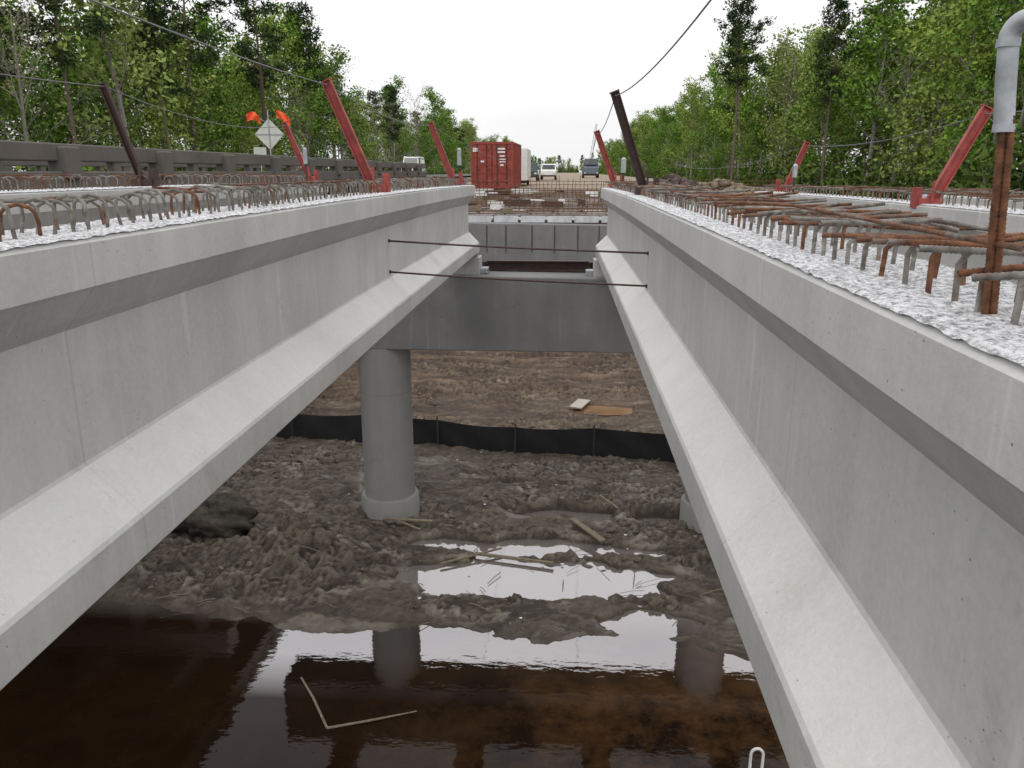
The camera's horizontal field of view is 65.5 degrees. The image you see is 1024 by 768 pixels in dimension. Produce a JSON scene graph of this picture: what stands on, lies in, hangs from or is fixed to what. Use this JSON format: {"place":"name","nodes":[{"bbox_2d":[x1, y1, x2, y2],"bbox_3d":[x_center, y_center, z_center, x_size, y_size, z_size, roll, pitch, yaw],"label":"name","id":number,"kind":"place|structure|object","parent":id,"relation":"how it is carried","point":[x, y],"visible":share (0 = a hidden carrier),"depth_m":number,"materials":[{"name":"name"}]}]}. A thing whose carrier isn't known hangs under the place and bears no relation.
{"place":"outdoors","nodes":[
{"label":"outdoors","id":0,"kind":"place"},
{"bbox_2d":[90,0,503,160],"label":"safety cable","id":1,"kind":"object","parent":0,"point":[107,6],"visible":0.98,"depth_m":5.99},
{"bbox_2d":[0,510,789,767],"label":"water","id":2,"kind":"structure","parent":0,"point":[107,684],"depth_m":12.34,"materials":[{"name":"liquid"}]},
{"bbox_2d":[301,677,416,728],"bbox_3d":[-2.551,4.872,11.902,2.115,0.050,0.850,6,16,22],"label":"floating stick","id":3,"kind":"object","parent":2,"relation":"on","point":[323,719],"visible":1,"depth_m":11.71,"materials":[{"name":"brown wood"}]},
{"bbox_2d":[0,0,1023,172],"label":"sky","id":4,"kind":"structure","parent":0,"point":[540,75],"materials":[{"name":"white"}]},
{"bbox_2d":[96,173,1017,660],"bbox_3d":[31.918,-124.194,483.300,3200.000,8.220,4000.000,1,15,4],"label":"ground","id":5,"kind":"structure","parent":0,"point":[380,597],"depth_m":17.71,"materials":[{"name":"soil"}]},
{"bbox_2d":[0,6,24,82],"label":"pine tree","id":6,"kind":"object","parent":5,"relation":"on","point":[4,23],"visible":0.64,"depth_m":51.27,"materials":[{"name":"green plant"}]},
{"bbox_2d":[0,31,53,141],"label":"deciduous tree","id":7,"kind":"object","parent":5,"relation":"on","point":[7,110],"visible":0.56,"depth_m":52.96,"materials":[{"name":"green plant"}]},
{"bbox_2d":[5,34,76,170],"bbox_3d":[-35.061,-18.647,59.833,6.053,14.158,6.036,5,13,9],"label":"young deciduous tree","id":8,"kind":"object","parent":5,"relation":"on","point":[45,83],"visible":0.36,"depth_m":58.85,"materials":[{"name":"green plant"}]},
{"bbox_2d":[0,0,110,170],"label":"deciduous tree","id":9,"kind":"object","parent":5,"relation":"on","point":[25,127],"visible":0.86,"depth_m":38.48,"materials":[{"name":"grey plant"}]},
{"bbox_2d":[4,0,118,143],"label":"pine tree","id":10,"kind":"object","parent":5,"relation":"on","point":[53,6],"visible":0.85,"depth_m":44.20,"materials":[{"name":"green plant"}]},
{"bbox_2d":[36,58,112,144],"bbox_3d":[-34.345,-18.658,62.197,5.389,12.978,6.013,-3,15,-12],"label":"deciduous tree","id":11,"kind":"object","parent":5,"relation":"on","point":[63,127],"visible":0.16,"depth_m":61.69,"materials":[{"name":"green plant"}]},
{"bbox_2d":[17,0,147,170],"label":"young deciduous tree","id":12,"kind":"object","parent":5,"relation":"on","point":[55,96],"visible":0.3,"depth_m":54.61,"materials":[{"name":"green plant"}]},
{"bbox_2d":[53,10,142,168],"bbox_3d":[-30.511,-19.610,59.935,7.817,15.984,5.664,21,26,54],"label":"young deciduous tree","id":13,"kind":"object","parent":5,"relation":"on","point":[100,111],"visible":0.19,"depth_m":59.19,"materials":[{"name":"green plant"}]},
{"bbox_2d":[27,0,180,170],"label":"deciduous tree","id":14,"kind":"object","parent":5,"relation":"on","point":[96,60],"visible":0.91,"depth_m":46.46,"materials":[{"name":"green plant"}]},
{"bbox_2d":[67,0,152,146],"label":"bare tree","id":15,"kind":"object","parent":5,"relation":"on","point":[122,83],"visible":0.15,"depth_m":59.81,"materials":[{"name":"plant"}]},
{"bbox_2d":[106,0,184,148],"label":"deciduous tree","id":16,"kind":"object","parent":5,"relation":"on","point":[141,122],"visible":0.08,"depth_m":74.74,"materials":[{"name":"green plant"}]},
{"bbox_2d":[109,23,215,170],"bbox_3d":[-25.359,-18.378,57.736,6.719,14.734,6.248,4,15,14],"label":"young deciduous tree","id":17,"kind":"object","parent":5,"relation":"on","point":[159,125],"visible":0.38,"depth_m":56.87,"materials":[{"name":"green plant"}]},
{"bbox_2d":[124,0,204,148],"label":"pine tree","id":18,"kind":"object","parent":5,"relation":"on","point":[151,16],"visible":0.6,"depth_m":52.79,"materials":[{"name":"green plant"}]},
{"bbox_2d":[134,19,230,169],"bbox_3d":[-24.825,-19.138,60.263,5.866,14.916,8.470,3,15,11],"label":"deciduous tree","id":19,"kind":"object","parent":5,"relation":"on","point":[194,92],"visible":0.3,"depth_m":59.89,"materials":[{"name":"green plant"}]},
{"bbox_2d":[152,0,234,150],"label":"pine tree","id":20,"kind":"object","parent":5,"relation":"on","point":[185,26],"visible":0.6,"depth_m":59.49,"materials":[{"name":"green plant"}]},
{"bbox_2d":[158,10,234,150],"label":"deciduous tree","id":21,"kind":"object","parent":5,"relation":"on","point":[183,73],"visible":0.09,"depth_m":76.43,"materials":[{"name":"green plant"}]},
{"bbox_2d":[186,49,231,135],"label":"pine tree","id":22,"kind":"object","parent":5,"relation":"on","point":[228,72],"visible":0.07,"depth_m":71.72,"materials":[{"name":"green plant"}]},
{"bbox_2d":[169,0,255,152],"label":"deciduous tree","id":23,"kind":"object","parent":5,"relation":"on","point":[212,99],"visible":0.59,"depth_m":63.83,"materials":[{"name":"green plant"}]},
{"bbox_2d":[0,140,427,194],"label":"old road bridge","id":24,"kind":"structure","parent":5,"relation":"on","point":[58,158],"depth_m":20.55,"materials":[{"name":"concrete"}]},
{"bbox_2d":[246,110,290,154],"bbox_3d":[-10.835,-10.742,35.839,1.960,3.015,0.378,1,15,4],"label":"road work sign","id":25,"kind":"object","parent":24,"relation":"on","point":[269,138],"visible":0.88,"depth_m":35.54,"materials":[{"name":"metal"}]},
{"bbox_2d":[174,492,258,537],"bbox_3d":[-6.371,2.809,17.093,1.867,1.058,1.484,1,15,4],"label":"mud boulder","id":26,"kind":"object","parent":5,"relation":"on","point":[224,515],"visible":0.78,"depth_m":16.64,"materials":[{"name":"soil"}]},
{"bbox_2d":[198,52,261,152],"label":"deciduous tree","id":27,"kind":"object","parent":5,"relation":"on","point":[219,143],"visible":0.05,"depth_m":88.32,"materials":[{"name":"green plant"}]},
{"bbox_2d":[215,65,273,170],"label":"young deciduous tree","id":28,"kind":"object","parent":5,"relation":"on","point":[247,96],"visible":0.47,"depth_m":70.08,"materials":[{"name":"green plant"}]},
{"bbox_2d":[216,0,289,150],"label":"pine tree","id":29,"kind":"object","parent":5,"relation":"on","point":[247,14],"visible":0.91,"depth_m":67.18,"materials":[{"name":"green plant"}]},
{"bbox_2d":[224,66,287,170],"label":"young deciduous tree","id":30,"kind":"object","parent":5,"relation":"on","point":[258,142],"visible":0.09,"depth_m":86.59,"materials":[{"name":"green plant"}]},
{"bbox_2d":[249,56,270,154],"bbox_3d":[-18.125,-17.742,58.692,1.600,12.000,0.304,1,15,4],"label":"utility pole","id":31,"kind":"object","parent":5,"relation":"on","point":[262,93],"visible":0.5,"depth_m":57.66,"materials":[{"name":"wood"}]},
{"bbox_2d":[222,2,312,155],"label":"deciduous tree","id":32,"kind":"object","parent":5,"relation":"on","point":[269,93],"visible":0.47,"depth_m":73.82,"materials":[{"name":"green plant"}]},
{"bbox_2d":[223,2,328,170],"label":"deciduous tree","id":33,"kind":"object","parent":5,"relation":"on","point":[308,73],"visible":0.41,"depth_m":84.36,"materials":[{"name":"green plant"}]},
{"bbox_2d":[280,0,329,148],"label":"pine tree","id":34,"kind":"object","parent":5,"relation":"on","point":[309,37],"visible":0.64,"depth_m":84.70,"materials":[{"name":"green plant"}]},
{"bbox_2d":[274,78,336,170],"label":"tree","id":35,"kind":"object","parent":5,"relation":"on","point":[299,127],"visible":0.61,"depth_m":80.01,"materials":[{"name":"plant"}]},
{"bbox_2d":[275,18,340,156],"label":"deciduous tree","id":36,"kind":"object","parent":5,"relation":"on","point":[329,127],"visible":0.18,"depth_m":88.81,"materials":[{"name":"green plant"}]},
{"bbox_2d":[289,89,328,157],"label":"deciduous tree","id":37,"kind":"object","parent":5,"relation":"on","point":[313,151],"visible":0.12,"depth_m":104.78,"materials":[{"name":"green plant"}]},
{"bbox_2d":[301,44,370,158],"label":"deciduous tree","id":38,"kind":"object","parent":5,"relation":"on","point":[338,60],"visible":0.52,"depth_m":97.63,"materials":[{"name":"green plant"}]},
{"bbox_2d":[323,49,380,158],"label":"tree","id":39,"kind":"object","parent":5,"relation":"on","point":[341,147],"visible":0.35,"depth_m":99.64,"materials":[{"name":"plant"}]},
{"bbox_2d":[383,517,431,522],"bbox_3d":[-2.315,3.012,17.656,1.101,0.070,0.090,1,15,4],"label":"wooden plank","id":40,"kind":"object","parent":5,"relation":"on","point":[409,519],"visible":1,"depth_m":17.63,"materials":[{"name":"brown wood"}]},
{"bbox_2d":[155,419,722,626],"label":"scattered sticks","id":41,"kind":"object","parent":5,"relation":"on","point":[449,522],"visible":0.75,"depth_m":17.16,"materials":[{"name":"brown wood"}]},
{"bbox_2d":[440,547,501,564],"bbox_3d":[-0.842,3.561,16.512,1.390,0.070,0.050,-7,17,-26],"label":"wooden plank","id":42,"kind":"object","parent":5,"relation":"on","point":[468,556],"visible":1,"depth_m":16.49,"materials":[{"name":"brown wood"}]},
{"bbox_2d":[276,414,675,463],"bbox_3d":[-1.437,1.494,22.103,18.674,1.211,0.332,3,15,11],"label":"silt fence","id":43,"kind":"object","parent":5,"relation":"on","point":[596,442],"visible":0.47,"depth_m":21.77,"materials":[{"name":"black fabric"}]},
{"bbox_2d":[471,141,520,187],"bbox_3d":[-0.889,-13.407,48.854,2.440,2.600,6.120,1,15,5],"label":"shipping container","id":44,"kind":"object","parent":5,"relation":"on","point":[507,170],"visible":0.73,"depth_m":46.02,"materials":[{"name":"metal"}]},
{"bbox_2d":[0,0,1022,187],"bbox_3d":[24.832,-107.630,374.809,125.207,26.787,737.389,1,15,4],"label":"distant forest","id":45,"kind":"object","parent":5,"relation":"on","point":[682,137],"visible":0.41,"depth_m":135.29,"materials":[{"name":"green plant"}]},
{"bbox_2d":[474,552,553,564],"bbox_3d":[0.030,3.596,16.438,1.687,0.060,0.070,4,15,15],"label":"wooden plank","id":46,"kind":"object","parent":5,"relation":"on","point":[518,558],"visible":1,"depth_m":16.39,"materials":[{"name":"brown wood"}]},
{"bbox_2d":[521,148,530,183],"bbox_3d":[0.173,-15.498,57.024,2.100,2.475,6.035,1,15,4],"label":"site office trailer","id":47,"kind":"object","parent":5,"relation":"on","point":[525,164],"visible":0.27,"depth_m":54.23,"materials":[{"name":"white paint"}]},
{"bbox_2d":[358,252,701,532],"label":"bridge pier","id":48,"kind":"structure","parent":5,"relation":"on","point":[460,314],"depth_m":16.73,"materials":[{"name":"concrete"}]},
{"bbox_2d":[0,173,328,230],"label":"concrete girder","id":49,"kind":"object","parent":48,"relation":"on","point":[46,216],"visible":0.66,"depth_m":8.78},
{"bbox_2d":[98,82,159,185],"bbox_3d":[-4.662,-3.018,9.729,0.550,1.247,0.300,-5,16,-17],"label":"safety rail post","id":50,"kind":"object","parent":49,"relation":"on","point":[153,180],"visible":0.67,"depth_m":9.69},
{"bbox_2d":[0,74,415,158],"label":"safety cable","id":51,"kind":"object","parent":50,"relation":"attached to","point":[164,109],"visible":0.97,"depth_m":10.59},
{"bbox_2d":[281,121,318,180],"bbox_3d":[-4.319,-4.729,16.227,0.678,1.204,0.245,1,15,4],"label":"safety rail post","id":52,"kind":"object","parent":49,"relation":"on","point":[290,136],"visible":0.78,"depth_m":16.22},
{"bbox_2d":[0,176,478,689],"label":"concrete girder","id":53,"kind":"object","parent":48,"relation":"on","point":[164,375],"visible":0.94,"depth_m":3.85,"materials":[{"name":"concrete"}]},
{"bbox_2d":[321,78,390,192],"bbox_3d":[-1.717,-2.716,8.806,0.682,1.250,0.260,1,15,4],"label":"safety rail post","id":54,"kind":"object","parent":53,"relation":"on","point":[348,131],"visible":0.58,"depth_m":8.77,"materials":[{"name":"metal"}]},
{"bbox_2d":[427,121,462,184],"bbox_3d":[-1.281,-4.388,15.183,0.653,1.186,0.245,1,15,4],"label":"safety rail post","id":55,"kind":"object","parent":53,"relation":"on","point":[441,151],"visible":0.79,"depth_m":15.18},
{"bbox_2d":[487,260,588,270],"bbox_3d":[0.559,-2.570,17.271,2.200,0.215,0.180,1,15,4],"label":"steel channel brace","id":56,"kind":"object","parent":48,"relation":"attached to","point":[537,265],"visible":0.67,"depth_m":17.27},
{"bbox_2d":[595,180,1023,767],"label":"concrete girder","id":57,"kind":"object","parent":48,"relation":"on","point":[841,418],"visible":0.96,"depth_m":2.34,"materials":[{"name":"concrete"}]},
{"bbox_2d":[389,270,646,287],"bbox_3d":[0.017,-1.174,8.886,3.011,0.099,0.045,4,15,14],"label":"tie rod","id":58,"kind":"object","parent":57,"relation":"attached to","point":[569,282],"visible":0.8,"depth_m":8.85,"materials":[{"name":"metal"}]},
{"bbox_2d":[388,239,648,254],"bbox_3d":[0.017,-1.515,8.795,3.011,0.105,0.045,4,15,14],"label":"tie rod","id":59,"kind":"object","parent":57,"relation":"attached to","point":[579,250],"visible":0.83,"depth_m":8.76,"materials":[{"name":"metal"}]},
{"bbox_2d":[594,130,621,186],"bbox_3d":[1.893,-4.427,15.681,0.612,1.112,0.260,1,15,4],"label":"safety rail post","id":60,"kind":"object","parent":57,"relation":"on","point":[601,145],"visible":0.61,"depth_m":15.63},
{"bbox_2d":[609,89,659,194],"bbox_3d":[1.476,-2.891,9.637,0.648,1.264,0.360,1,15,4],"label":"safety rail post","id":61,"kind":"object","parent":57,"relation":"on","point":[628,139],"visible":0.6,"depth_m":9.59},
{"bbox_2d":[585,0,711,168],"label":"safety cable","id":62,"kind":"object","parent":61,"relation":"attached to","point":[689,26],"visible":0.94,"depth_m":5.56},
{"bbox_2d":[981,9,1023,314],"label":"vent pipe on rebar bundle","id":63,"kind":"object","parent":57,"relation":"on","point":[1008,43],"visible":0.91,"depth_m":1.64,"materials":[{"name":"metal"}]},
{"bbox_2d":[754,184,1023,284],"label":"concrete girder","id":64,"kind":"object","parent":48,"relation":"on","point":[976,214],"visible":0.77,"depth_m":8.53,"materials":[{"name":"concrete"}]},
{"bbox_2d":[775,141,809,191],"bbox_3d":[5.237,-4.044,14.844,0.549,0.932,0.245,1,15,4],"label":"safety rail post","id":65,"kind":"object","parent":64,"relation":"on","point":[798,161],"visible":0.77,"depth_m":14.82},
{"bbox_2d":[676,111,1023,168],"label":"safety cable","id":66,"kind":"object","parent":64,"relation":"on","point":[862,143],"visible":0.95,"depth_m":11.64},
{"bbox_2d":[910,104,993,207],"bbox_3d":[4.814,-2.459,8.671,0.758,1.133,0.271,1,15,4],"label":"safety rail post","id":67,"kind":"object","parent":64,"relation":"on","point":[961,151],"visible":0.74,"depth_m":8.69,"materials":[{"name":"metal"}]},
{"bbox_2d":[908,187,1023,208],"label":"concrete girder","id":68,"kind":"object","parent":48,"relation":"on","point":[1019,205],"visible":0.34,"depth_m":13.78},
{"bbox_2d":[468,222,606,265],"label":"bridge pier","id":69,"kind":"structure","parent":5,"relation":"on","point":[510,234],"depth_m":32.96,"materials":[{"name":"concrete"}]},
{"bbox_2d":[540,164,556,179],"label":"parked pickup","id":70,"kind":"object","parent":5,"relation":"on","point":[548,170],"visible":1,"depth_m":92.20,"materials":[{"name":"white paint"}]},
{"bbox_2d":[570,518,605,541],"bbox_3d":[1.648,3.182,17.387,0.140,0.119,1.112,-9,18,-31],"label":"wooden plank","id":71,"kind":"object","parent":5,"relation":"on","point":[588,530],"visible":1,"depth_m":17.34,"materials":[{"name":"brown wood"}]},
{"bbox_2d":[582,159,598,177],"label":"dump truck","id":72,"kind":"object","parent":5,"relation":"on","point":[592,169],"visible":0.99,"depth_m":121.30,"materials":[{"name":"grey paint"}]},
{"bbox_2d":[571,405,632,414],"bbox_3d":[2.856,0.822,25.026,2.167,0.001,1.100,1,15,4],"label":"wooden board","id":73,"kind":"object","parent":5,"relation":"on","point":[603,410],"visible":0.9,"depth_m":24.99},
{"bbox_2d":[463,175,812,252],"bbox_3d":[6.035,-8.718,39.345,20.223,3.046,14.470,1,15,4],"label":"deck formwork","id":74,"kind":"object","parent":5,"relation":"on","point":[590,207],"visible":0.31,"depth_m":36.49,"materials":[{"name":"wood"}]},
{"bbox_2d":[652,173,712,199],"bbox_3d":[7.690,-9.488,38.428,4.517,1.326,4.594,-5,16,-18],"label":"dirt mound","id":75,"kind":"object","parent":74,"relation":"on","point":[671,178],"visible":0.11,"depth_m":37.86,"materials":[{"name":"soil"}]},
{"bbox_2d":[699,178,763,193],"bbox_3d":[11.410,-10.753,44.062,6.336,1.260,6.325,1,15,4],"label":"dirt mound","id":76,"kind":"object","parent":5,"relation":"on","point":[721,183],"visible":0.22,"depth_m":43.12,"materials":[{"name":"brown soil"}]},
{"bbox_2d":[713,0,776,180],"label":"pine tree","id":77,"kind":"object","parent":5,"relation":"on","point":[738,29],"visible":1,"depth_m":88.00,"materials":[{"name":"green plant"}]},
{"bbox_2d":[751,23,814,178],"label":"deciduous tree","id":78,"kind":"object","parent":5,"relation":"on","point":[776,54],"visible":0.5,"depth_m":94.61,"materials":[{"name":"green plant"}]},
{"bbox_2d":[746,24,828,177],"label":"tree","id":79,"kind":"object","parent":5,"relation":"on","point":[791,99],"visible":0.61,"depth_m":90.09,"materials":[{"name":"plant"}]},
{"bbox_2d":[758,50,822,179],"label":"young deciduous tree","id":80,"kind":"object","parent":5,"relation":"on","point":[790,124],"visible":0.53,"depth_m":90.88,"materials":[{"name":"green plant"}]},
{"bbox_2d":[780,157,845,193],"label":"bush","id":81,"kind":"object","parent":5,"relation":"on","point":[812,173],"visible":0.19,"depth_m":74.87,"materials":[{"name":"green plant"}]},
{"bbox_2d":[781,56,859,192],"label":"young deciduous tree","id":82,"kind":"object","parent":5,"relation":"on","point":[832,119],"visible":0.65,"depth_m":75.69,"materials":[{"name":"green plant"}]},
{"bbox_2d":[786,20,874,176],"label":"deciduous tree","id":83,"kind":"object","parent":5,"relation":"on","point":[810,61],"visible":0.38,"depth_m":80.04,"materials":[{"name":"green plant"}]},
{"bbox_2d":[803,59,866,173],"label":"deciduous tree","id":84,"kind":"object","parent":5,"relation":"on","point":[842,137],"visible":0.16,"depth_m":89.39,"materials":[{"name":"green plant"}]},
{"bbox_2d":[809,0,864,193],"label":"pine tree","id":85,"kind":"object","parent":5,"relation":"on","point":[842,6],"visible":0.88,"depth_m":71.31,"materials":[{"name":"green plant"}]},
{"bbox_2d":[804,46,878,168],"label":"deciduous tree","id":86,"kind":"object","parent":5,"relation":"on","point":[842,152],"visible":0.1,"depth_m":91.67,"materials":[{"name":"green plant"}]},
{"bbox_2d":[820,161,873,195],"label":"bush","id":87,"kind":"object","parent":5,"relation":"on","point":[848,179],"visible":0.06,"depth_m":72.40,"materials":[{"name":"green plant"}]},
{"bbox_2d":[825,150,893,195],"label":"bush","id":88,"kind":"object","parent":5,"relation":"on","point":[859,159],"visible":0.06,"depth_m":84.32,"materials":[{"name":"green plant"}]},
{"bbox_2d":[843,4,882,170],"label":"pine tree","id":89,"kind":"object","parent":5,"relation":"on","point":[870,10],"visible":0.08,"depth_m":90.36,"materials":[{"name":"green plant"}]},
{"bbox_2d":[835,49,898,182],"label":"deciduous tree","id":90,"kind":"object","parent":5,"relation":"on","point":[857,137],"visible":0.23,"depth_m":82.40,"materials":[{"name":"green plant"}]},
{"bbox_2d":[827,145,914,198],"bbox_3d":[30.262,-15.789,66.092,7.388,7.773,7.117,13,20,42],"label":"bush","id":91,"kind":"object","parent":5,"relation":"on","point":[877,176],"visible":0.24,"depth_m":64.91,"materials":[{"name":"green plant"}]},
{"bbox_2d":[836,5,929,181],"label":"deciduous tree","id":92,"kind":"object","parent":5,"relation":"on","point":[893,48],"visible":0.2,"depth_m":77.80,"materials":[{"name":"green plant"}]},
{"bbox_2d":[813,0,966,196],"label":"deciduous tree","id":93,"kind":"object","parent":5,"relation":"on","point":[869,55],"visible":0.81,"depth_m":67.74,"materials":[{"name":"green plant"}]},
{"bbox_2d":[857,44,938,195],"bbox_3d":[31.468,-20.090,64.179,6.068,14.724,8.121,11,21,39],"label":"tree","id":94,"kind":"object","parent":5,"relation":"on","point":[897,149],"visible":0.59,"depth_m":63.79,"materials":[{"name":"plant"}]},
{"bbox_2d":[845,0,977,178],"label":"deciduous tree","id":95,"kind":"object","parent":5,"relation":"on","point":[931,10],"visible":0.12,"depth_m":71.45,"materials":[{"name":"green plant"}]},
{"bbox_2d":[869,0,995,194],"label":"young deciduous tree","id":96,"kind":"object","parent":5,"relation":"on","point":[944,15],"visible":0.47,"depth_m":57.49,"materials":[{"name":"green plant"}]},
{"bbox_2d":[888,0,983,152],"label":"deciduous tree","id":97,"kind":"object","parent":5,"relation":"on","point":[929,108],"visible":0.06,"depth_m":76.33,"materials":[{"name":"green plant"}]},
{"bbox_2d":[902,147,973,199],"bbox_3d":[32.528,-13.986,60.115,5.850,7.927,6.428,8,19,32],"label":"bush","id":98,"kind":"object","parent":5,"relation":"on","point":[915,178],"visible":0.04,"depth_m":59.05,"materials":[{"name":"green plant"}]},
{"bbox_2d":[894,4,996,177],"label":"young deciduous tree","id":99,"kind":"object","parent":5,"relation":"on","point":[935,125],"visible":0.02,"depth_m":73.02,"materials":[{"name":"green plant"}]},
{"bbox_2d":[887,0,1023,188],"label":"deciduous tree","id":100,"kind":"object","parent":5,"relation":"on","point":[974,45],"visible":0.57,"depth_m":51.72,"materials":[{"name":"green plant"}]},
{"bbox_2d":[947,149,994,191],"bbox_3d":[29.948,-11.978,52.979,4.820,7.298,4.564,-13,20,-41],"label":"bush","id":101,"kind":"object","parent":5,"relation":"on","point":[974,182],"visible":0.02,"depth_m":52.49,"materials":[{"name":"green plant"}]},
{"bbox_2d":[921,0,1023,191],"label":"young deciduous tree","id":102,"kind":"object","parent":5,"relation":"on","point":[1007,5],"visible":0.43,"depth_m":44.92,"materials":[{"name":"green plant"}]},
{"bbox_2d":[932,1,1022,140],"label":"deciduous tree","id":103,"kind":"object","parent":5,"relation":"on","point":[973,96],"visible":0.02,"depth_m":60.36,"materials":[{"name":"green plant"}]},
{"bbox_2d":[949,1,1023,142],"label":"deciduous tree","id":104,"kind":"object","parent":5,"relation":"on","point":[1019,95],"visible":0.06,"depth_m":53.73,"materials":[{"name":"green plant"}]},
{"bbox_2d":[951,2,1023,159],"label":"bare tree","id":105,"kind":"object","parent":5,"relation":"on","point":[1021,120],"visible":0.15,"depth_m":48.02,"materials":[{"name":"plant"}]},
{"bbox_2d":[952,137,1023,193],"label":"bush","id":106,"kind":"object","parent":5,"relation":"on","point":[1015,183],"visible":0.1,"depth_m":44.12,"materials":[{"name":"green plant"}]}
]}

